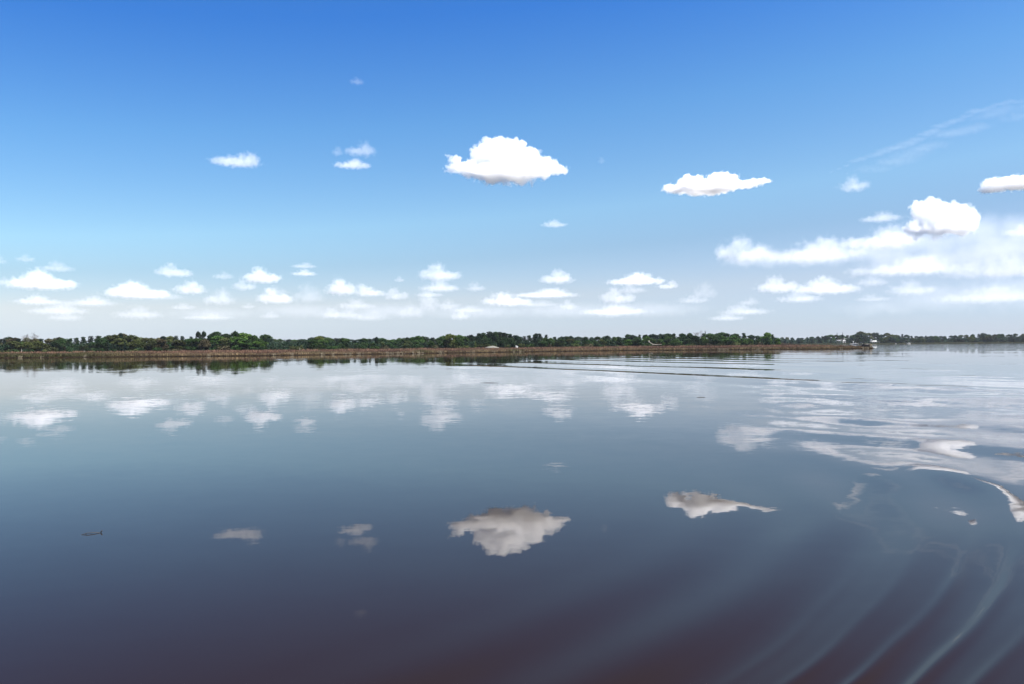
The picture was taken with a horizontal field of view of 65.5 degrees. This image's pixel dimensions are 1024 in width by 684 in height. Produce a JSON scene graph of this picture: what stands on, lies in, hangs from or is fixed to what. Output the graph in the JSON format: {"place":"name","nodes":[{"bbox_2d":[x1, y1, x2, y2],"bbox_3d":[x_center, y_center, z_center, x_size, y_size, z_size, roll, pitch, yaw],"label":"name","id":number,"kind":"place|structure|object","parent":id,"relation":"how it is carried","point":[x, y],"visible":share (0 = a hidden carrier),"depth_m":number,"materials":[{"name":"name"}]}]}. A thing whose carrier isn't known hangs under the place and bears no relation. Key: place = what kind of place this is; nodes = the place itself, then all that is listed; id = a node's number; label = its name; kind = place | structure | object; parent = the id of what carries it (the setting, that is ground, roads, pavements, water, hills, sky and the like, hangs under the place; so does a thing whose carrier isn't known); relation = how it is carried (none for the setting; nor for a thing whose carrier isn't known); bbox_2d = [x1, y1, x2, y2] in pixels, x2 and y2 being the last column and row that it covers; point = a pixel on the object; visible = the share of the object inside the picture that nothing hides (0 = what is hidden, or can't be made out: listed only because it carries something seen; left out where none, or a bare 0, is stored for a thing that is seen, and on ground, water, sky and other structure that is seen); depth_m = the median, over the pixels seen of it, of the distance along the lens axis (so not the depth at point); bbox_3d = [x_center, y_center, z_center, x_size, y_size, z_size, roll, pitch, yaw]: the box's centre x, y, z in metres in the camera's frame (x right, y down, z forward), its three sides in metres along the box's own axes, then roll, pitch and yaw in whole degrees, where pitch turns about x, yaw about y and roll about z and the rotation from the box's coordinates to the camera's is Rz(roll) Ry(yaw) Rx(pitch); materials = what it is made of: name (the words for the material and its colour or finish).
{"place":"outdoors","nodes":[
{"label":"outdoors","id":0,"kind":"place"},
{"bbox_2d":[0,343,873,357],"bbox_3d":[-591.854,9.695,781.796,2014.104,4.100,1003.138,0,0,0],"label":"marsh ground","id":1,"kind":"structure","parent":0,"point":[422,353],"depth_m":314.29,"materials":[{"name":"brown soil"}]},
{"bbox_2d":[4,337,18,345],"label":"broadleaf tree","id":2,"kind":"object","parent":1,"relation":"on","point":[12,339],"visible":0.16,"depth_m":483.16,"materials":[{"name":"green plant"}]},
{"bbox_2d":[4,341,23,351],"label":"broadleaf tree","id":3,"kind":"object","parent":1,"relation":"on","point":[15,345],"visible":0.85,"depth_m":441.92,"materials":[{"name":"green plant"}]},
{"bbox_2d":[19,341,32,350],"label":"broadleaf tree","id":4,"kind":"object","parent":1,"relation":"on","point":[26,342],"visible":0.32,"depth_m":446.40,"materials":[{"name":"green plant"}]},
{"bbox_2d":[25,341,46,351],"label":"broadleaf tree","id":5,"kind":"object","parent":1,"relation":"on","point":[36,346],"visible":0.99,"depth_m":441.46,"materials":[{"name":"green plant"}]},
{"bbox_2d":[44,338,52,344],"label":"broadleaf tree","id":6,"kind":"object","parent":1,"relation":"on","point":[48,341],"visible":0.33,"depth_m":483.22,"materials":[{"name":"green plant"}]},
{"bbox_2d":[48,347,57,351],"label":"shrub","id":7,"kind":"object","parent":1,"relation":"on","point":[53,349],"visible":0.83,"depth_m":429.18,"materials":[{"name":"green plant"}]},
{"bbox_2d":[51,341,64,351],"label":"broadleaf tree","id":8,"kind":"object","parent":1,"relation":"on","point":[59,346],"visible":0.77,"depth_m":445.58,"materials":[{"name":"green plant"}]},
{"bbox_2d":[56,338,68,344],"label":"broadleaf tree","id":9,"kind":"object","parent":1,"relation":"on","point":[63,340],"visible":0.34,"depth_m":482.60,"materials":[{"name":"green plant"}]},
{"bbox_2d":[73,338,80,344],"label":"pine tree","id":10,"kind":"object","parent":1,"relation":"on","point":[77,341],"visible":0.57,"depth_m":484.62,"materials":[{"name":"green plant"}]},
{"bbox_2d":[80,337,87,343],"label":"pine tree","id":11,"kind":"object","parent":1,"relation":"on","point":[83,340],"visible":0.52,"depth_m":482.61,"materials":[{"name":"green plant"}]},
{"bbox_2d":[84,347,95,351],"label":"shrub","id":12,"kind":"object","parent":1,"relation":"on","point":[89,349],"visible":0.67,"depth_m":431.00,"materials":[{"name":"green plant"}]},
{"bbox_2d":[87,338,107,349],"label":"broadleaf tree","id":13,"kind":"object","parent":1,"relation":"on","point":[101,342],"visible":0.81,"depth_m":449.16,"materials":[{"name":"green plant"}]},
{"bbox_2d":[106,334,119,345],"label":"broadleaf tree","id":14,"kind":"object","parent":1,"relation":"on","point":[112,337],"visible":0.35,"depth_m":478.21,"materials":[{"name":"green plant"}]},
{"bbox_2d":[111,338,126,350],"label":"broadleaf tree","id":15,"kind":"object","parent":1,"relation":"on","point":[116,341],"visible":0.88,"depth_m":456.45,"materials":[{"name":"green plant"}]},
{"bbox_2d":[124,335,138,346],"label":"broadleaf tree","id":16,"kind":"object","parent":1,"relation":"on","point":[128,338],"visible":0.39,"depth_m":476.76,"materials":[{"name":"green plant"}]},
{"bbox_2d":[126,339,140,349],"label":"broadleaf tree","id":17,"kind":"object","parent":1,"relation":"on","point":[133,343],"visible":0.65,"depth_m":450.10,"materials":[{"name":"green plant"}]},
{"bbox_2d":[134,342,147,349],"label":"broadleaf tree","id":18,"kind":"object","parent":1,"relation":"on","point":[141,345],"visible":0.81,"depth_m":447.35,"materials":[{"name":"green plant"}]},
{"bbox_2d":[141,337,151,342],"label":"broadleaf tree","id":19,"kind":"object","parent":1,"relation":"on","point":[146,339],"visible":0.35,"depth_m":474.23,"materials":[{"name":"green plant"}]},
{"bbox_2d":[144,340,156,350],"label":"broadleaf tree","id":20,"kind":"object","parent":1,"relation":"on","point":[150,344],"visible":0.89,"depth_m":446.02,"materials":[{"name":"green plant"}]},
{"bbox_2d":[152,347,162,350],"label":"shrub","id":21,"kind":"object","parent":1,"relation":"on","point":[158,349],"visible":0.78,"depth_m":437.98,"materials":[{"name":"green plant"}]},
{"bbox_2d":[155,339,168,350],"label":"broadleaf tree","id":22,"kind":"object","parent":1,"relation":"on","point":[162,342],"visible":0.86,"depth_m":448.88,"materials":[{"name":"green plant"}]},
{"bbox_2d":[165,336,173,342],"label":"broadleaf tree","id":23,"kind":"object","parent":1,"relation":"on","point":[170,339],"visible":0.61,"depth_m":487.45,"materials":[{"name":"green plant"}]},
{"bbox_2d":[171,340,185,349],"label":"broadleaf tree","id":24,"kind":"object","parent":1,"relation":"on","point":[176,343],"visible":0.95,"depth_m":452.29,"materials":[{"name":"green plant"}]},
{"bbox_2d":[182,338,190,349],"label":"broadleaf tree","id":25,"kind":"object","parent":1,"relation":"on","point":[188,341],"visible":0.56,"depth_m":456.83,"materials":[{"name":"green plant"}]},
{"bbox_2d":[189,338,201,349],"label":"broadleaf tree","id":26,"kind":"object","parent":1,"relation":"on","point":[195,343],"visible":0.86,"depth_m":450.88,"materials":[{"name":"green plant"}]},
{"bbox_2d":[195,331,200,339],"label":"broadleaf tree","id":27,"kind":"object","parent":1,"relation":"on","point":[198,334],"visible":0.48,"depth_m":475.16,"materials":[{"name":"green plant"}]},
{"bbox_2d":[201,331,205,339],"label":"broadleaf tree","id":28,"kind":"object","parent":1,"relation":"on","point":[203,335],"visible":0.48,"depth_m":479.26,"materials":[{"name":"green plant"}]},
{"bbox_2d":[198,339,210,349],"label":"broadleaf tree","id":29,"kind":"object","parent":1,"relation":"on","point":[205,343],"visible":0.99,"depth_m":448.84,"materials":[{"name":"green plant"}]},
{"bbox_2d":[208,331,222,347],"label":"broadleaf tree","id":30,"kind":"object","parent":1,"relation":"on","point":[213,334],"visible":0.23,"depth_m":483.67,"materials":[{"name":"green plant"}]},
{"bbox_2d":[210,335,223,349],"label":"broadleaf tree","id":31,"kind":"object","parent":1,"relation":"on","point":[214,339],"visible":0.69,"depth_m":454.67,"materials":[{"name":"green plant"}]},
{"bbox_2d":[217,346,229,350],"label":"shrub","id":32,"kind":"object","parent":1,"relation":"on","point":[223,348],"visible":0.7,"depth_m":440.13,"materials":[{"name":"green plant"}]},
{"bbox_2d":[216,337,231,347],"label":"broadleaf tree","id":33,"kind":"object","parent":1,"relation":"on","point":[225,340],"visible":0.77,"depth_m":450.13,"materials":[{"name":"green plant"}]},
{"bbox_2d":[228,336,241,348],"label":"broadleaf tree","id":34,"kind":"object","parent":1,"relation":"on","point":[234,339],"visible":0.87,"depth_m":451.40,"materials":[{"name":"green plant"}]},
{"bbox_2d":[231,331,239,343],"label":"broadleaf tree","id":35,"kind":"object","parent":1,"relation":"on","point":[235,333],"visible":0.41,"depth_m":468.94,"materials":[{"name":"green plant"}]},
{"bbox_2d":[231,345,239,350],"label":"shrub","id":36,"kind":"object","parent":1,"relation":"on","point":[235,347],"visible":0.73,"depth_m":432.77,"materials":[{"name":"green plant"}]},
{"bbox_2d":[238,338,251,349],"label":"broadleaf tree","id":37,"kind":"object","parent":1,"relation":"on","point":[244,341],"visible":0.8,"depth_m":457.62,"materials":[{"name":"green plant"}]},
{"bbox_2d":[239,332,252,340],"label":"broadleaf tree","id":38,"kind":"object","parent":1,"relation":"on","point":[245,335],"visible":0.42,"depth_m":486.31,"materials":[{"name":"green plant"}]},
{"bbox_2d":[248,335,262,342],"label":"broadleaf tree","id":39,"kind":"object","parent":1,"relation":"on","point":[254,338],"visible":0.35,"depth_m":488.06,"materials":[{"name":"green plant"}]},
{"bbox_2d":[249,341,264,347],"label":"broadleaf tree","id":40,"kind":"object","parent":1,"relation":"on","point":[253,345],"visible":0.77,"depth_m":451.33,"materials":[{"name":"green plant"}]},
{"bbox_2d":[259,334,272,341],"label":"broadleaf tree","id":41,"kind":"object","parent":1,"relation":"on","point":[264,336],"visible":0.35,"depth_m":494.87,"materials":[{"name":"green plant"}]},
{"bbox_2d":[264,338,277,349],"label":"broadleaf tree","id":42,"kind":"object","parent":1,"relation":"on","point":[269,340],"visible":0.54,"depth_m":483.50,"materials":[{"name":"green plant"}]},
{"bbox_2d":[290,346,300,350],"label":"shrub","id":43,"kind":"object","parent":1,"relation":"on","point":[293,348],"visible":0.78,"depth_m":441.44,"materials":[{"name":"green plant"}]},
{"bbox_2d":[306,339,318,349],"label":"broadleaf tree","id":44,"kind":"object","parent":1,"relation":"on","point":[312,344],"visible":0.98,"depth_m":458.51,"materials":[{"name":"green plant"}]},
{"bbox_2d":[316,339,329,348],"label":"broadleaf tree","id":45,"kind":"object","parent":1,"relation":"on","point":[321,342],"visible":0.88,"depth_m":468.68,"materials":[{"name":"green plant"}]},
{"bbox_2d":[326,346,339,349],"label":"shrub","id":46,"kind":"object","parent":1,"relation":"on","point":[334,347],"visible":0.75,"depth_m":456.62,"materials":[{"name":"green plant"}]},
{"bbox_2d":[357,344,366,348],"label":"shrub","id":47,"kind":"object","parent":1,"relation":"on","point":[360,346],"visible":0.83,"depth_m":462.35,"materials":[{"name":"green plant"}]},
{"bbox_2d":[0,338,775,351],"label":"undergrowth","id":48,"kind":"object","parent":1,"relation":"on","point":[284,345],"visible":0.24,"depth_m":487.18,"materials":[{"name":"green plant"}]},
{"bbox_2d":[401,337,410,342],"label":"broadleaf tree","id":49,"kind":"object","parent":1,"relation":"on","point":[405,339],"visible":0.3,"depth_m":516.75,"materials":[{"name":"green plant"}]},
{"bbox_2d":[401,341,412,348],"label":"broadleaf tree","id":50,"kind":"object","parent":1,"relation":"on","point":[409,342],"visible":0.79,"depth_m":492.82,"materials":[{"name":"green plant"}]},
{"bbox_2d":[409,344,423,348],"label":"shrub","id":51,"kind":"object","parent":1,"relation":"on","point":[414,346],"visible":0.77,"depth_m":468.52,"materials":[{"name":"green plant"}]},
{"bbox_2d":[413,336,425,342],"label":"broadleaf tree","id":52,"kind":"object","parent":1,"relation":"on","point":[419,339],"visible":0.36,"depth_m":512.45,"materials":[{"name":"green plant"}]},
{"bbox_2d":[427,341,434,348],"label":"broadleaf tree","id":53,"kind":"object","parent":1,"relation":"on","point":[429,343],"visible":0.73,"depth_m":494.74,"materials":[{"name":"green plant"}]},
{"bbox_2d":[0,344,873,356],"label":"reeds","id":54,"kind":"object","parent":1,"relation":"on","point":[78,353],"visible":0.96,"depth_m":339.35,"materials":[{"name":"green plant"}]},
{"bbox_2d":[436,340,443,347],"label":"broadleaf tree","id":55,"kind":"object","parent":1,"relation":"on","point":[441,345],"visible":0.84,"depth_m":503.09,"materials":[{"name":"green plant"}]},
{"bbox_2d":[442,333,455,346],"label":"broadleaf tree","id":56,"kind":"object","parent":1,"relation":"on","point":[450,336],"visible":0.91,"depth_m":502.66,"materials":[{"name":"green plant"}]},
{"bbox_2d":[453,338,464,347],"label":"broadleaf tree","id":57,"kind":"object","parent":1,"relation":"on","point":[458,341],"visible":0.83,"depth_m":500.38,"materials":[{"name":"green plant"}]},
{"bbox_2d":[473,333,482,345],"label":"pine tree","id":58,"kind":"object","parent":1,"relation":"on","point":[479,337],"visible":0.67,"depth_m":538.26,"materials":[{"name":"green plant"}]},
{"bbox_2d":[478,343,490,347],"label":"shrub","id":59,"kind":"object","parent":1,"relation":"on","point":[483,345],"visible":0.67,"depth_m":504.15,"materials":[{"name":"green plant"}]},
{"bbox_2d":[482,337,491,344],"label":"broadleaf tree","id":60,"kind":"object","parent":1,"relation":"on","point":[486,339],"visible":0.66,"depth_m":519.95,"materials":[{"name":"green plant"}]},
{"bbox_2d":[487,332,497,341],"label":"broadleaf tree","id":61,"kind":"object","parent":1,"relation":"on","point":[493,336],"visible":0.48,"depth_m":553.83,"materials":[{"name":"green plant"}]},
{"bbox_2d":[497,337,508,347],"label":"broadleaf tree","id":62,"kind":"object","parent":1,"relation":"on","point":[503,340],"visible":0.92,"depth_m":526.28,"materials":[{"name":"green plant"}]},
{"bbox_2d":[506,338,515,346],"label":"broadleaf tree","id":63,"kind":"object","parent":1,"relation":"on","point":[511,340],"visible":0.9,"depth_m":532.81,"materials":[{"name":"green plant"}]},
{"bbox_2d":[533,333,539,344],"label":"pine tree","id":64,"kind":"object","parent":1,"relation":"on","point":[536,337],"visible":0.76,"depth_m":544.17,"materials":[{"name":"green plant"}]},
{"bbox_2d":[538,338,552,346],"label":"broadleaf tree","id":65,"kind":"object","parent":1,"relation":"on","point":[544,342],"visible":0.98,"depth_m":536.00,"materials":[{"name":"green plant"}]},
{"bbox_2d":[555,338,565,346],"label":"broadleaf tree","id":66,"kind":"object","parent":1,"relation":"on","point":[559,343],"visible":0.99,"depth_m":543.10,"materials":[{"name":"green plant"}]},
{"bbox_2d":[565,338,575,346],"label":"broadleaf tree","id":67,"kind":"object","parent":1,"relation":"on","point":[569,340],"visible":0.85,"depth_m":554.39,"materials":[{"name":"green plant"}]},
{"bbox_2d":[573,336,583,343],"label":"broadleaf tree","id":68,"kind":"object","parent":1,"relation":"on","point":[578,338],"visible":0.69,"depth_m":581.30,"materials":[{"name":"green plant"}]},
{"bbox_2d":[602,335,612,340],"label":"broadleaf tree","id":69,"kind":"object","parent":1,"relation":"on","point":[606,338],"visible":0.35,"depth_m":599.28,"materials":[{"name":"green plant"}]},
{"bbox_2d":[616,339,623,345],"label":"broadleaf tree","id":70,"kind":"object","parent":1,"relation":"on","point":[620,342],"visible":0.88,"depth_m":566.63,"materials":[{"name":"green plant"}]},
{"bbox_2d":[623,339,631,345],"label":"broadleaf tree","id":71,"kind":"object","parent":1,"relation":"on","point":[628,342],"visible":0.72,"depth_m":565.95,"materials":[{"name":"green plant"}]},
{"bbox_2d":[631,337,643,345],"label":"broadleaf tree","id":72,"kind":"object","parent":1,"relation":"on","point":[637,341],"visible":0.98,"depth_m":558.48,"materials":[{"name":"green plant"}]},
{"bbox_2d":[642,336,651,343],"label":"broadleaf tree","id":73,"kind":"object","parent":1,"relation":"on","point":[645,338],"visible":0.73,"depth_m":573.47,"materials":[{"name":"green plant"}]},
{"bbox_2d":[645,334,661,341],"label":"broadleaf tree","id":74,"kind":"object","parent":1,"relation":"on","point":[652,336],"visible":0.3,"depth_m":589.50,"materials":[{"name":"green plant"}]},
{"bbox_2d":[661,333,674,340],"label":"broadleaf tree","id":75,"kind":"object","parent":1,"relation":"on","point":[667,334],"visible":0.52,"depth_m":588.65,"materials":[{"name":"green plant"}]},
{"bbox_2d":[663,336,673,345],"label":"broadleaf tree","id":76,"kind":"object","parent":1,"relation":"on","point":[667,339],"visible":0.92,"depth_m":565.58,"materials":[{"name":"green plant"}]},
{"bbox_2d":[673,339,681,344],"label":"broadleaf tree","id":77,"kind":"object","parent":1,"relation":"on","point":[677,341],"visible":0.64,"depth_m":565.30,"materials":[{"name":"green plant"}]},
{"bbox_2d":[677,333,685,339],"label":"broadleaf tree","id":78,"kind":"object","parent":1,"relation":"on","point":[681,335],"visible":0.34,"depth_m":607.47,"materials":[{"name":"green plant"}]},
{"bbox_2d":[682,339,690,344],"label":"broadleaf tree","id":79,"kind":"object","parent":1,"relation":"on","point":[686,341],"visible":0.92,"depth_m":565.63,"materials":[{"name":"green plant"}]},
{"bbox_2d":[682,333,692,340],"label":"broadleaf tree","id":80,"kind":"object","parent":1,"relation":"on","point":[688,335],"visible":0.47,"depth_m":592.30,"materials":[{"name":"green plant"}]},
{"bbox_2d":[690,335,701,344],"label":"broadleaf tree","id":81,"kind":"object","parent":1,"relation":"on","point":[695,338],"visible":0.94,"depth_m":566.02,"materials":[{"name":"green plant"}]},
{"bbox_2d":[698,336,709,345],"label":"broadleaf tree","id":82,"kind":"object","parent":1,"relation":"on","point":[703,340],"visible":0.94,"depth_m":566.94,"materials":[{"name":"green plant"}]},
{"bbox_2d":[705,333,714,339],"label":"broadleaf tree","id":83,"kind":"object","parent":1,"relation":"on","point":[708,335],"visible":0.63,"depth_m":604.47,"materials":[{"name":"green plant"}]},
{"bbox_2d":[708,335,722,345],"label":"broadleaf tree","id":84,"kind":"object","parent":1,"relation":"on","point":[715,341],"visible":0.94,"depth_m":562.64,"materials":[{"name":"green plant"}]},
{"bbox_2d":[720,336,729,345],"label":"broadleaf tree","id":85,"kind":"object","parent":1,"relation":"on","point":[723,342],"visible":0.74,"depth_m":567.06,"materials":[{"name":"green plant"}]},
{"bbox_2d":[725,335,740,344],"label":"broadleaf tree","id":86,"kind":"object","parent":1,"relation":"on","point":[732,338],"visible":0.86,"depth_m":561.38,"materials":[{"name":"green plant"}]},
{"bbox_2d":[738,338,747,345],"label":"broadleaf tree","id":87,"kind":"object","parent":1,"relation":"on","point":[743,341],"visible":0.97,"depth_m":559.46,"materials":[{"name":"green plant"}]},
{"bbox_2d":[760,332,771,344],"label":"broadleaf tree","id":88,"kind":"object","parent":1,"relation":"on","point":[767,335],"visible":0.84,"depth_m":577.98,"materials":[{"name":"green plant"}]},
{"bbox_2d":[0,343,1023,683],"bbox_3d":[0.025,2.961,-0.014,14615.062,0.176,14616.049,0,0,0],"label":"water","id":89,"kind":"structure","parent":0,"point":[726,517],"depth_m":13.83,"materials":[{"name":"blue liquid"}]},
{"bbox_2d":[0,0,1023,342],"label":"sky","id":90,"kind":"structure","parent":0,"point":[279,169],"materials":[{"name":"blue"}]},
{"bbox_2d":[581,341,1023,344],"bbox_3d":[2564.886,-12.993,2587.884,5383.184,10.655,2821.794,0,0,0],"label":"shore","id":91,"kind":"structure","parent":0,"point":[910,343],"depth_m":1301.57,"materials":[{"name":"green plant"}]},
{"bbox_2d":[827,334,835,340],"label":"broadleaf tree","id":92,"kind":"object","parent":91,"relation":"on","point":[829,336],"visible":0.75,"depth_m":1301.04,"materials":[{"name":"green plant"}]},
{"bbox_2d":[855,337,862,342],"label":"broadleaf tree","id":93,"kind":"object","parent":91,"relation":"on","point":[860,339],"visible":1,"depth_m":1280.78,"materials":[{"name":"green plant"}]},
{"bbox_2d":[858,334,868,342],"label":"broadleaf tree","id":94,"kind":"object","parent":91,"relation":"on","point":[864,337],"visible":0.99,"depth_m":1287.66,"materials":[{"name":"green plant"}]},
{"bbox_2d":[871,332,877,339],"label":"broadleaf tree","id":95,"kind":"object","parent":91,"relation":"on","point":[874,335],"visible":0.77,"depth_m":1382.73,"materials":[{"name":"green plant"}]},
{"bbox_2d":[775,338,1023,343],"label":"undergrowth","id":96,"kind":"object","parent":91,"relation":"on","point":[868,341],"visible":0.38,"depth_m":1321.95,"materials":[{"name":"green plant"}]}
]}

